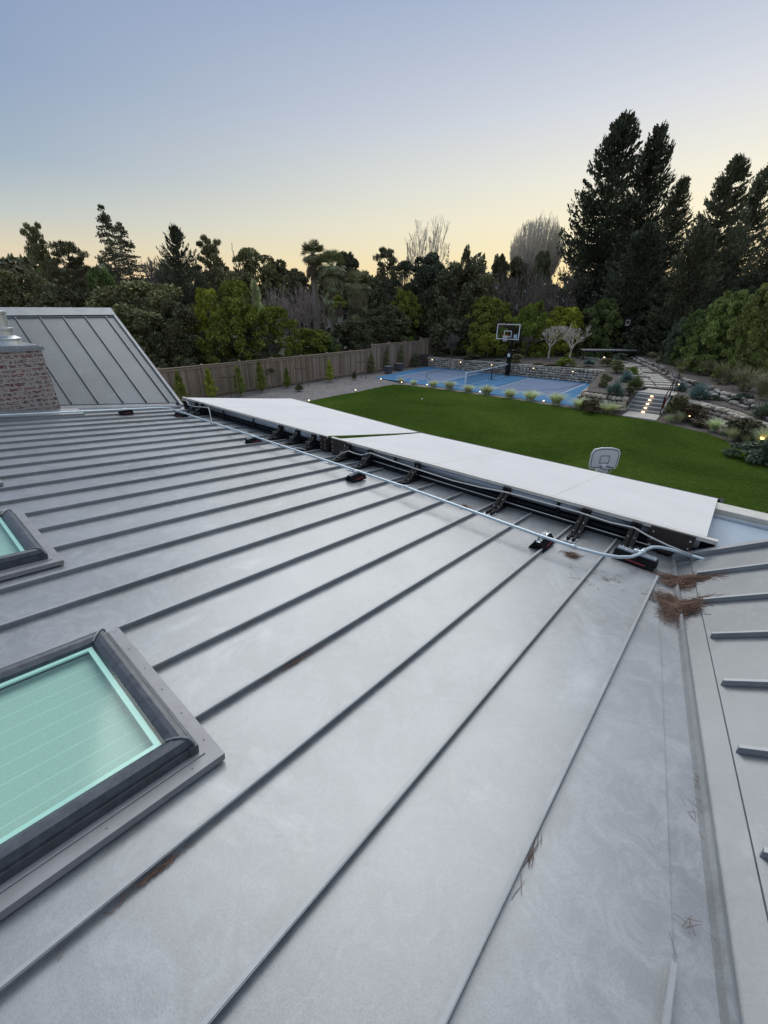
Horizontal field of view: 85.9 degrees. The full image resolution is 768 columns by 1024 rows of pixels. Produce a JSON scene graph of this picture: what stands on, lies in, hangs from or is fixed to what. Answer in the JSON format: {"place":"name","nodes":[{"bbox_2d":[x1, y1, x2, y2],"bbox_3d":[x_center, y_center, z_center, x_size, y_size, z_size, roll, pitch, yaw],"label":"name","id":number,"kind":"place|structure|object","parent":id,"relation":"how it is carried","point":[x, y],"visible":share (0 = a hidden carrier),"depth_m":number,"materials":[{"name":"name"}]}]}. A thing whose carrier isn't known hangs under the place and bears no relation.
{"place":"outdoors","nodes":[
{"label":"outdoors","id":0,"kind":"place"},
{"bbox_2d":[213,366,423,401],"bbox_3d":[-3.619,-6.149,23.422,12.400,0.035,35.300,21,33,36],"label":"gravel bed","id":1,"kind":"object","parent":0,"point":[315,390],"visible":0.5,"depth_m":27.72,"materials":[{"name":"gravel"}]},
{"bbox_2d":[173,371,190,402],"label":"young shrub","id":2,"kind":"object","parent":1,"relation":"on","point":[178,380],"visible":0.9,"depth_m":22.56,"materials":[{"name":"green plant"}]},
{"bbox_2d":[202,368,217,397],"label":"young shrub","id":3,"kind":"object","parent":1,"relation":"on","point":[208,379],"visible":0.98,"depth_m":23.76,"materials":[{"name":"green plant"}]},
{"bbox_2d":[0,0,767,287],"label":"sky","id":4,"kind":"structure","parent":0,"point":[271,127],"materials":[{"name":"blue"}]},
{"bbox_2d":[134,319,668,412],"bbox_3d":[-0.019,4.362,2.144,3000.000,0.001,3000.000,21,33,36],"label":"ground","id":5,"kind":"structure","parent":0,"point":[283,349],"depth_m":35.22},
{"bbox_2d":[0,269,68,306],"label":"oak tree","id":6,"kind":"object","parent":5,"relation":"on","point":[14,296],"visible":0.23,"depth_m":33.92,"materials":[{"name":"green plant"}]},
{"bbox_2d":[19,221,67,299],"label":"pine tree","id":7,"kind":"object","parent":5,"relation":"on","point":[33,239],"visible":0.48,"depth_m":48.10,"materials":[{"name":"green plant"}]},
{"bbox_2d":[44,240,90,307],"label":"pine tree","id":8,"kind":"object","parent":5,"relation":"on","point":[62,248],"visible":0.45,"depth_m":48.53,"materials":[{"name":"green plant"}]},
{"bbox_2d":[25,282,122,322],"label":"oak tree","id":9,"kind":"object","parent":5,"relation":"on","point":[52,295],"visible":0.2,"depth_m":33.33,"materials":[{"name":"green plant"}]},
{"bbox_2d":[87,266,141,348],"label":"oak tree","id":10,"kind":"object","parent":5,"relation":"on","point":[96,277],"visible":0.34,"depth_m":38.78,"materials":[{"name":"green plant"}]},
{"bbox_2d":[94,204,149,324],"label":"redwood tree","id":11,"kind":"object","parent":5,"relation":"on","point":[104,218],"visible":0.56,"depth_m":58.76,"materials":[{"name":"green plant"}]},
{"bbox_2d":[108,221,151,321],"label":"redwood tree","id":12,"kind":"object","parent":5,"relation":"on","point":[122,231],"visible":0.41,"depth_m":63.02,"materials":[{"name":"green plant"}]},
{"bbox_2d":[82,280,208,367],"bbox_3d":[-16.418,-12.709,29.408,9.866,6.847,9.369,13,29,24],"label":"oak tree","id":13,"kind":"object","parent":5,"relation":"on","point":[139,313],"visible":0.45,"depth_m":27.49,"materials":[{"name":"green plant"}]},
{"bbox_2d":[146,299,210,369],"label":"oak tree","id":14,"kind":"object","parent":5,"relation":"on","point":[179,339],"visible":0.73,"depth_m":26.80,"materials":[{"name":"green plant"}]},
{"bbox_2d":[149,222,218,334],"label":"cedar tree","id":15,"kind":"object","parent":5,"relation":"on","point":[177,262],"visible":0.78,"depth_m":43.27,"materials":[{"name":"green plant"}]},
{"bbox_2d":[193,286,222,363],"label":"shrub","id":16,"kind":"object","parent":5,"relation":"on","point":[200,312],"visible":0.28,"depth_m":28.97,"materials":[{"name":"green plant"}]},
{"bbox_2d":[193,234,239,325],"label":"pine tree","id":17,"kind":"object","parent":5,"relation":"on","point":[210,251],"visible":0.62,"depth_m":49.64,"materials":[{"name":"green plant"}]},
{"bbox_2d":[194,279,275,365],"bbox_3d":[-9.935,-11.970,27.545,5.020,6.385,5.009,2,26,4],"label":"shrub","id":18,"kind":"object","parent":5,"relation":"on","point":[237,290],"visible":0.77,"depth_m":26.35,"materials":[{"name":"green plant"}]},
{"bbox_2d":[205,323,281,374],"bbox_3d":[-9.570,-11.072,28.585,5.765,3.991,5.778,-8,27,-16],"label":"shrub","id":19,"kind":"object","parent":5,"relation":"on","point":[248,337],"visible":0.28,"depth_m":27.36,"materials":[{"name":"green plant"}]},
{"bbox_2d":[222,247,289,337],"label":"oak tree","id":20,"kind":"object","parent":5,"relation":"on","point":[248,271],"visible":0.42,"depth_m":57.15,"materials":[{"name":"green plant"}]},
{"bbox_2d":[250,278,271,355],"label":"conifer","id":21,"kind":"object","parent":5,"relation":"on","point":[256,293],"visible":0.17,"depth_m":28.14,"materials":[{"name":"green plant"}]},
{"bbox_2d":[156,348,372,398],"bbox_3d":[-9.012,-8.565,26.045,0.205,1.920,24.600,21,33,36],"label":"fence","id":22,"kind":"object","parent":5,"relation":"on","point":[342,363],"visible":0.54,"depth_m":27.59,"materials":[{"name":"brown wood"}]},
{"bbox_2d":[247,305,301,358],"bbox_3d":[-7.965,-12.148,29.710,4.556,5.019,4.673,-5,27,-10],"label":"shrub","id":23,"kind":"object","parent":5,"relation":"on","point":[272,313],"visible":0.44,"depth_m":28.89,"materials":[{"name":"green plant"}]},
{"bbox_2d":[252,283,315,354],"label":"bare tree","id":24,"kind":"object","parent":5,"relation":"on","point":[283,304],"visible":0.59,"depth_m":38.81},
{"bbox_2d":[262,259,313,336],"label":"oak tree","id":25,"kind":"object","parent":5,"relation":"on","point":[282,270],"visible":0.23,"depth_m":59.97,"materials":[{"name":"green plant"}]},
{"bbox_2d":[286,270,324,329],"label":"oak tree","id":26,"kind":"object","parent":5,"relation":"on","point":[303,278],"visible":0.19,"depth_m":62.52,"materials":[{"name":"green plant"}]},
{"bbox_2d":[283,327,338,355],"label":"shrub","id":27,"kind":"object","parent":5,"relation":"on","point":[308,334],"visible":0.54,"depth_m":31.59,"materials":[{"name":"green plant"}]},
{"bbox_2d":[300,238,324,329],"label":"palm tree","id":28,"kind":"object","parent":5,"relation":"on","point":[312,247],"visible":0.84,"depth_m":37.95,"materials":[{"name":"green plant"}]},
{"bbox_2d":[283,285,348,346],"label":"bare tree","id":29,"kind":"object","parent":5,"relation":"on","point":[309,305],"visible":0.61,"depth_m":39.98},
{"bbox_2d":[316,248,346,353],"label":"palm tree","id":30,"kind":"object","parent":5,"relation":"on","point":[332,276],"visible":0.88,"depth_m":37.64,"materials":[{"name":"green plant"}]},
{"bbox_2d":[0,249,670,328],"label":"distant wood","id":31,"kind":"object","parent":5,"relation":"on","point":[27,265],"visible":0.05,"depth_m":86.84,"materials":[{"name":"green plant"}]},
{"bbox_2d":[332,294,346,348],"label":"palm tree","id":32,"kind":"object","parent":5,"relation":"on","point":[339,303],"visible":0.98,"depth_m":36.42,"materials":[{"name":"green plant"}]},
{"bbox_2d":[326,251,366,339],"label":"oak tree","id":33,"kind":"object","parent":5,"relation":"on","point":[351,260],"visible":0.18,"depth_m":50.65,"materials":[{"name":"green plant"}]},
{"bbox_2d":[326,319,374,353],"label":"shrub","id":34,"kind":"object","parent":5,"relation":"on","point":[341,331],"visible":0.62,"depth_m":34.60,"materials":[{"name":"green plant"}]},
{"bbox_2d":[342,268,371,349],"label":"palm tree","id":35,"kind":"object","parent":5,"relation":"on","point":[357,304],"visible":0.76,"depth_m":37.51,"materials":[{"name":"green plant"}]},
{"bbox_2d":[346,276,390,342],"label":"oak tree","id":36,"kind":"object","parent":5,"relation":"on","point":[380,296],"visible":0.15,"depth_m":49.69,"materials":[{"name":"green plant"}]},
{"bbox_2d":[485,253,508,323],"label":"oak tree","id":37,"kind":"object","parent":5,"relation":"on","point":[499,265],"visible":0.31,"depth_m":49.96,"materials":[{"name":"green plant"}]},
{"bbox_2d":[496,256,530,336],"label":"oak tree","id":38,"kind":"object","parent":5,"relation":"on","point":[515,264],"visible":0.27,"depth_m":49.80,"materials":[{"name":"green plant"}]},
{"bbox_2d":[428,357,604,382],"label":"stone wall","id":39,"kind":"structure","parent":5,"relation":"on","point":[565,373],"depth_m":32.70,"materials":[{"name":"stone"}]},
{"bbox_2d":[524,250,553,331],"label":"oak tree","id":40,"kind":"object","parent":5,"relation":"on","point":[543,260],"visible":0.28,"depth_m":46.97,"materials":[{"name":"green plant"}]},
{"bbox_2d":[386,382,567,406],"bbox_3d":[6.494,-7.120,25.454,15.200,0.035,1.900,21,33,36],"label":"border strip","id":41,"kind":"object","parent":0,"point":[404,383],"visible":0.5,"depth_m":26.56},
{"bbox_2d":[374,366,589,405],"bbox_3d":[7.249,-9.706,30.675,16.150,0.035,8.880,21,33,36],"label":"sports court","id":42,"kind":"object","parent":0,"point":[502,380],"visible":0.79,"depth_m":30.12,"materials":[{"name":"blue paint"}]},
{"bbox_2d":[396,369,582,394],"bbox_3d":[7.711,-9.935,31.096,12.578,0.001,6.282,21,33,36],"label":"court playing area","id":43,"kind":"object","parent":42,"relation":"on","point":[521,386],"visible":0.8,"depth_m":30.15,"materials":[{"name":"blue paint"}]},
{"bbox_2d":[496,324,520,375],"bbox_3d":[9.418,-12.529,32.081,1.563,3.810,1.742,3,26,5],"label":"basketball hoop","id":44,"kind":"object","parent":42,"relation":"on","point":[509,354],"visible":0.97,"depth_m":31.92,"materials":[{"name":"white paint"}]},
{"bbox_2d":[308,384,767,513],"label":"lawn","id":45,"kind":"structure","parent":0,"point":[672,456],"depth_m":17.49,"materials":[{"name":"plant"}]},
{"bbox_2d":[589,447,620,473],"bbox_3d":[4.349,-0.222,8.623,0.568,2.365,0.652,0,26,0],"label":"basketball hoop","id":46,"kind":"object","parent":45,"relation":"on","point":[604,459],"visible":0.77,"depth_m":8.13,"materials":[{"name":"white paint"}]},
{"bbox_2d":[721,441,766,460],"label":"shrub","id":47,"kind":"object","parent":45,"relation":"on","point":[746,446],"visible":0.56,"depth_m":14.77,"materials":[{"name":"green plant"}]},
{"bbox_2d":[744,439,767,465],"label":"shrub","id":48,"kind":"object","parent":45,"relation":"on","point":[761,454],"visible":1,"depth_m":14.13,"materials":[{"name":"green plant"}]},
{"bbox_2d":[323,340,767,422],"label":"terrace ground","id":49,"kind":"structure","parent":0,"point":[593,387],"depth_m":28.90,"materials":[{"name":"grey"}]},
{"bbox_2d":[357,304,412,349],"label":"shrub","id":50,"kind":"object","parent":49,"relation":"on","point":[379,318],"visible":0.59,"depth_m":37.52,"materials":[{"name":"green plant"}]},
{"bbox_2d":[373,246,400,295],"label":"pine tree","id":51,"kind":"object","parent":49,"relation":"on","point":[388,255],"visible":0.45,"depth_m":51.15,"materials":[{"name":"green plant"}]},
{"bbox_2d":[371,340,419,371],"bbox_3d":[1.164,-13.903,36.611,0.205,2.260,6.680,21,33,36],"label":"fence","id":52,"kind":"object","parent":49,"relation":"on","point":[410,348],"visible":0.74,"depth_m":36.26,"materials":[{"name":"brown wood"}]},
{"bbox_2d":[382,287,423,343],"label":"shrub","id":53,"kind":"object","parent":49,"relation":"on","point":[406,299],"visible":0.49,"depth_m":38.35,"materials":[{"name":"green plant"}]},
{"bbox_2d":[381,251,454,341],"bbox_3d":[3.493,-20.318,41.436,7.945,10.250,7.291,5,27,9],"label":"oak tree","id":54,"kind":"object","parent":49,"relation":"on","point":[430,265],"visible":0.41,"depth_m":39.28,"materials":[{"name":"green plant"}]},
{"bbox_2d":[405,215,449,307],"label":"bare tree","id":55,"kind":"object","parent":49,"relation":"on","point":[437,237],"visible":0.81,"depth_m":46.23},
{"bbox_2d":[420,337,456,354],"bbox_3d":[5.990,-15.878,40.150,6.150,2.220,0.205,-14,30,-27],"label":"fence","id":56,"kind":"object","parent":49,"relation":"on","point":[425,347],"visible":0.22,"depth_m":39.04,"materials":[{"name":"brown wood"}]},
{"bbox_2d":[415,260,486,354],"bbox_3d":[6.612,-18.593,39.187,7.146,9.094,7.852,17,31,31],"label":"oak tree","id":57,"kind":"object","parent":49,"relation":"on","point":[457,273],"visible":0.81,"depth_m":37.52,"materials":[{"name":"green plant"}]},
{"bbox_2d":[456,273,505,333],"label":"oak tree","id":58,"kind":"object","parent":49,"relation":"on","point":[486,280],"visible":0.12,"depth_m":44.02,"materials":[{"name":"green plant"}]},
{"bbox_2d":[453,296,515,357],"bbox_3d":[9.396,-16.136,37.042,5.667,5.822,5.525,-15,30,-29],"label":"shrub","id":59,"kind":"object","parent":49,"relation":"on","point":[490,314],"visible":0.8,"depth_m":35.70,"materials":[{"name":"green plant"}]},
{"bbox_2d":[478,332,499,358],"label":"tree","id":60,"kind":"object","parent":49,"relation":"on","point":[488,343],"visible":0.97,"depth_m":34.93,"materials":[{"name":"green plant"}]},
{"bbox_2d":[483,325,542,357],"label":"shrub","id":61,"kind":"object","parent":49,"relation":"on","point":[516,348],"visible":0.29,"depth_m":36.88,"materials":[{"name":"green plant"}]},
{"bbox_2d":[487,258,550,325],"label":"bare tree","id":62,"kind":"object","parent":49,"relation":"on","point":[525,300],"visible":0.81,"depth_m":40.23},
{"bbox_2d":[509,299,550,357],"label":"shrub","id":63,"kind":"object","parent":49,"relation":"on","point":[532,312],"visible":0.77,"depth_m":35.80,"materials":[{"name":"green plant"}]},
{"bbox_2d":[509,212,564,286],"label":"poplar tree","id":64,"kind":"object","parent":49,"relation":"on","point":[531,246],"visible":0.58,"depth_m":48.73,"materials":[{"name":"plant"}]},
{"bbox_2d":[523,261,576,328],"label":"bare tree","id":65,"kind":"object","parent":49,"relation":"on","point":[554,294],"visible":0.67,"depth_m":40.95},
{"bbox_2d":[534,305,585,356],"bbox_3d":[16.262,-15.961,37.568,5.071,5.120,4.944,18,31,31],"label":"shrub","id":66,"kind":"object","parent":49,"relation":"on","point":[561,313],"visible":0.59,"depth_m":36.56,"materials":[{"name":"green plant"}]},
{"bbox_2d":[560,323,591,357],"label":"bare tree","id":67,"kind":"object","parent":49,"relation":"on","point":[571,340],"visible":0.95,"depth_m":33.44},
{"bbox_2d":[542,109,648,342],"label":"redwood tree","id":68,"kind":"object","parent":49,"relation":"on","point":[620,138],"visible":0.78,"depth_m":40.30,"materials":[{"name":"green plant"}]},
{"bbox_2d":[568,297,623,357],"bbox_3d":[19.008,-15.872,36.580,4.736,5.687,4.726,13,29,25],"label":"shrub","id":69,"kind":"object","parent":49,"relation":"on","point":[601,305],"visible":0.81,"depth_m":35.54,"materials":[{"name":"green plant"}]},
{"bbox_2d":[577,221,669,355],"bbox_3d":[21.735,-18.535,36.195,8.326,11.654,8.686,0,26,-1],"label":"redwood tree","id":70,"kind":"object","parent":49,"relation":"on","point":[633,297],"visible":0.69,"depth_m":34.52,"materials":[{"name":"green plant"}]},
{"bbox_2d":[585,119,676,321],"bbox_3d":[25.865,-27.064,43.200,9.367,21.184,9.771,23,34,38],"label":"redwood tree","id":71,"kind":"object","parent":49,"relation":"on","point":[656,159],"visible":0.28,"depth_m":39.69,"materials":[{"name":"green plant"}]},
{"bbox_2d":[611,316,674,359],"bbox_3d":[22.430,-14.386,35.239,5.622,4.417,5.767,-15,30,-28],"label":"shrub","id":72,"kind":"object","parent":49,"relation":"on","point":[636,329],"visible":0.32,"depth_m":34.38,"materials":[{"name":"green plant"}]},
{"bbox_2d":[635,174,696,349],"bbox_3d":[25.278,-21.248,37.717,6.285,15.353,6.096,18,31,32],"label":"redwood tree","id":73,"kind":"object","parent":49,"relation":"on","point":[675,221],"visible":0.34,"depth_m":35.52,"materials":[{"name":"green plant"}]},
{"bbox_2d":[664,395,690,413],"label":"shrub","id":74,"kind":"object","parent":49,"relation":"on","point":[676,403],"visible":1,"depth_m":19.42,"materials":[{"name":"green plant"}]},
{"bbox_2d":[686,379,713,398],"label":"agave","id":75,"kind":"object","parent":49,"relation":"on","point":[701,391],"visible":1,"depth_m":20.55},
{"bbox_2d":[723,417,767,438],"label":"shrub","id":76,"kind":"object","parent":49,"relation":"on","point":[746,425],"visible":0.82,"depth_m":16.53,"materials":[{"name":"green plant"}]},
{"bbox_2d":[555,353,676,387],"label":"stone path","id":77,"kind":"structure","parent":0,"point":[658,378],"depth_m":26.55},
{"bbox_2d":[567,404,755,451],"bbox_3d":[14.111,-1.331,13.730,19.400,0.035,14.000,21,33,36],"label":"planting bed","id":78,"kind":"object","parent":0,"point":[686,423],"visible":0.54,"depth_m":19.30,"materials":[{"name":"soil"}]},
{"bbox_2d":[580,392,628,411],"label":"stone wall","id":79,"kind":"structure","parent":78,"relation":"on","point":[617,400],"depth_m":21.86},
{"bbox_2d":[622,388,676,420],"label":"garden steps","id":80,"kind":"structure","parent":78,"relation":"on","point":[646,404],"depth_m":21.66,"materials":[{"name":"concrete"}]},
{"bbox_2d":[678,404,711,421],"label":"shrub","id":81,"kind":"object","parent":78,"relation":"on","point":[694,410],"visible":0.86,"depth_m":19.35,"materials":[{"name":"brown plant"}]},
{"bbox_2d":[669,399,767,436],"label":"stone wall","id":82,"kind":"structure","parent":78,"relation":"on","point":[725,414],"depth_m":19.05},
{"bbox_2d":[634,330,767,409],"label":"bank ground","id":83,"kind":"structure","parent":0,"point":[731,388],"depth_m":23.42,"materials":[{"name":"brown soil"}]},
{"bbox_2d":[656,317,690,364],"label":"hedge shrub","id":84,"kind":"object","parent":83,"relation":"on","point":[669,341],"visible":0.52,"depth_m":29.21,"materials":[{"name":"green plant"}]},
{"bbox_2d":[624,222,723,356],"bbox_3d":[23.599,-16.623,33.026,6.856,11.011,6.650,-4,26,-8],"label":"redwood tree","id":85,"kind":"object","parent":83,"relation":"on","point":[685,289],"visible":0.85,"depth_m":31.76,"materials":[{"name":"green plant"}]},
{"bbox_2d":[668,309,710,366],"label":"hedge shrub","id":86,"kind":"object","parent":83,"relation":"on","point":[693,317],"visible":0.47,"depth_m":27.94,"materials":[{"name":"green plant"}]},
{"bbox_2d":[630,354,767,420],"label":"boulder row","id":87,"kind":"object","parent":83,"relation":"on","point":[724,394],"visible":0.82,"depth_m":22.11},
{"bbox_2d":[648,152,756,310],"bbox_3d":[26.975,-19.895,34.442,7.857,15.850,7.338,14,29,26],"label":"redwood tree","id":88,"kind":"object","parent":83,"relation":"on","point":[736,169],"visible":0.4,"depth_m":32.34,"materials":[{"name":"green plant"}]},
{"bbox_2d":[687,322,733,372],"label":"hedge shrub","id":89,"kind":"object","parent":83,"relation":"on","point":[716,351],"visible":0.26,"depth_m":25.38,"materials":[{"name":"green plant"}]},
{"bbox_2d":[676,289,759,373],"bbox_3d":[20.775,-11.029,25.300,3.890,4.679,3.727,-7,27,-14],"label":"hedge shrub","id":90,"kind":"object","parent":83,"relation":"on","point":[730,302],"visible":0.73,"depth_m":24.78,"materials":[{"name":"green plant"}]},
{"bbox_2d":[710,358,745,382],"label":"grass tuft","id":91,"kind":"object","parent":83,"relation":"on","point":[725,375],"visible":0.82,"depth_m":22.84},
{"bbox_2d":[708,162,767,317],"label":"redwood tree","id":92,"kind":"object","parent":83,"relation":"on","point":[760,194],"visible":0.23,"depth_m":34.09,"materials":[{"name":"green plant"}]},
{"bbox_2d":[709,281,767,382],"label":"hedge shrub","id":93,"kind":"object","parent":83,"relation":"on","point":[756,326],"visible":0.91,"depth_m":22.00,"materials":[{"name":"green plant"}]},
{"bbox_2d":[717,271,767,360],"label":"shrub","id":94,"kind":"object","parent":83,"relation":"on","point":[753,282],"visible":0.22,"depth_m":28.87,"materials":[{"name":"green plant"}]},
{"bbox_2d":[721,233,767,354],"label":"redwood tree","id":95,"kind":"object","parent":83,"relation":"on","point":[759,263],"visible":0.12,"depth_m":29.62,"materials":[{"name":"green plant"}]},
{"bbox_2d":[729,364,767,390],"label":"grass tuft","id":96,"kind":"object","parent":83,"relation":"on","point":[743,377],"visible":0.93,"depth_m":20.56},
{"bbox_2d":[741,375,767,398],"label":"grass tuft","id":97,"kind":"object","parent":83,"relation":"on","point":[762,388],"visible":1,"depth_m":18.84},
{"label":"patio","id":98,"kind":"structure","parent":0,"visible":0},
{"bbox_2d":[0,307,767,1023],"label":"house","id":99,"kind":"structure","parent":98,"relation":"on","point":[434,735],"depth_m":1.85,"materials":[{"name":"metal"}]},
{"bbox_2d":[57,801,242,960],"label":"pine needles","id":100,"kind":"object","parent":99,"relation":"on","point":[157,869],"visible":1,"depth_m":1.34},
{"bbox_2d":[182,397,422,452],"bbox_3d":[-1.933,-2.131,9.201,5.010,0.602,3.640,21,33,36],"label":"solar panel","id":101,"kind":"object","parent":99,"relation":"attached to","point":[307,424],"visible":0.96,"depth_m":8.52,"materials":[{"name":"glass"}]},
{"bbox_2d":[325,432,723,555],"bbox_3d":[1.731,-0.578,6.073,5.180,0.602,3.120,21,33,36],"label":"solar panel","id":102,"kind":"object","parent":99,"relation":"attached to","point":[678,518],"visible":0.91,"depth_m":5.26,"materials":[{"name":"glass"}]},
{"bbox_2d":[372,460,651,545],"bbox_3d":[1.228,-0.213,5.087,3.800,0.037,0.025,21,33,36],"label":"cable","id":103,"kind":"object","parent":102,"relation":"attached to","point":[516,505],"visible":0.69,"depth_m":4.79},
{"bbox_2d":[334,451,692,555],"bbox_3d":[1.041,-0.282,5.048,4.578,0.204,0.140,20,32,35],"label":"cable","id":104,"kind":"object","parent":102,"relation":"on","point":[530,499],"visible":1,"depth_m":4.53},
{"bbox_2d":[529,531,554,552],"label":"support block","id":105,"kind":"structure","parent":99,"relation":"on","point":[545,545],"depth_m":3.90,"materials":[{"name":"rubber"}]},
{"bbox_2d":[0,407,703,558],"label":"conduit","id":106,"kind":"object","parent":105,"relation":"on","point":[643,551],"visible":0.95,"depth_m":4.63,"materials":[{"name":"metal"}]},
{"bbox_2d":[613,545,658,571],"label":"support block","id":107,"kind":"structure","parent":99,"relation":"on","point":[647,562],"depth_m":3.72,"materials":[{"name":"rubber"}]},
{"bbox_2d":[643,588,722,627],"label":"pine needles","id":108,"kind":"object","parent":99,"relation":"on","point":[671,605],"visible":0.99,"depth_m":3.07,"materials":[{"name":"plant"}]},
{"bbox_2d":[642,569,725,590],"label":"pine needles","id":109,"kind":"object","parent":99,"relation":"on","point":[673,580],"visible":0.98,"depth_m":3.43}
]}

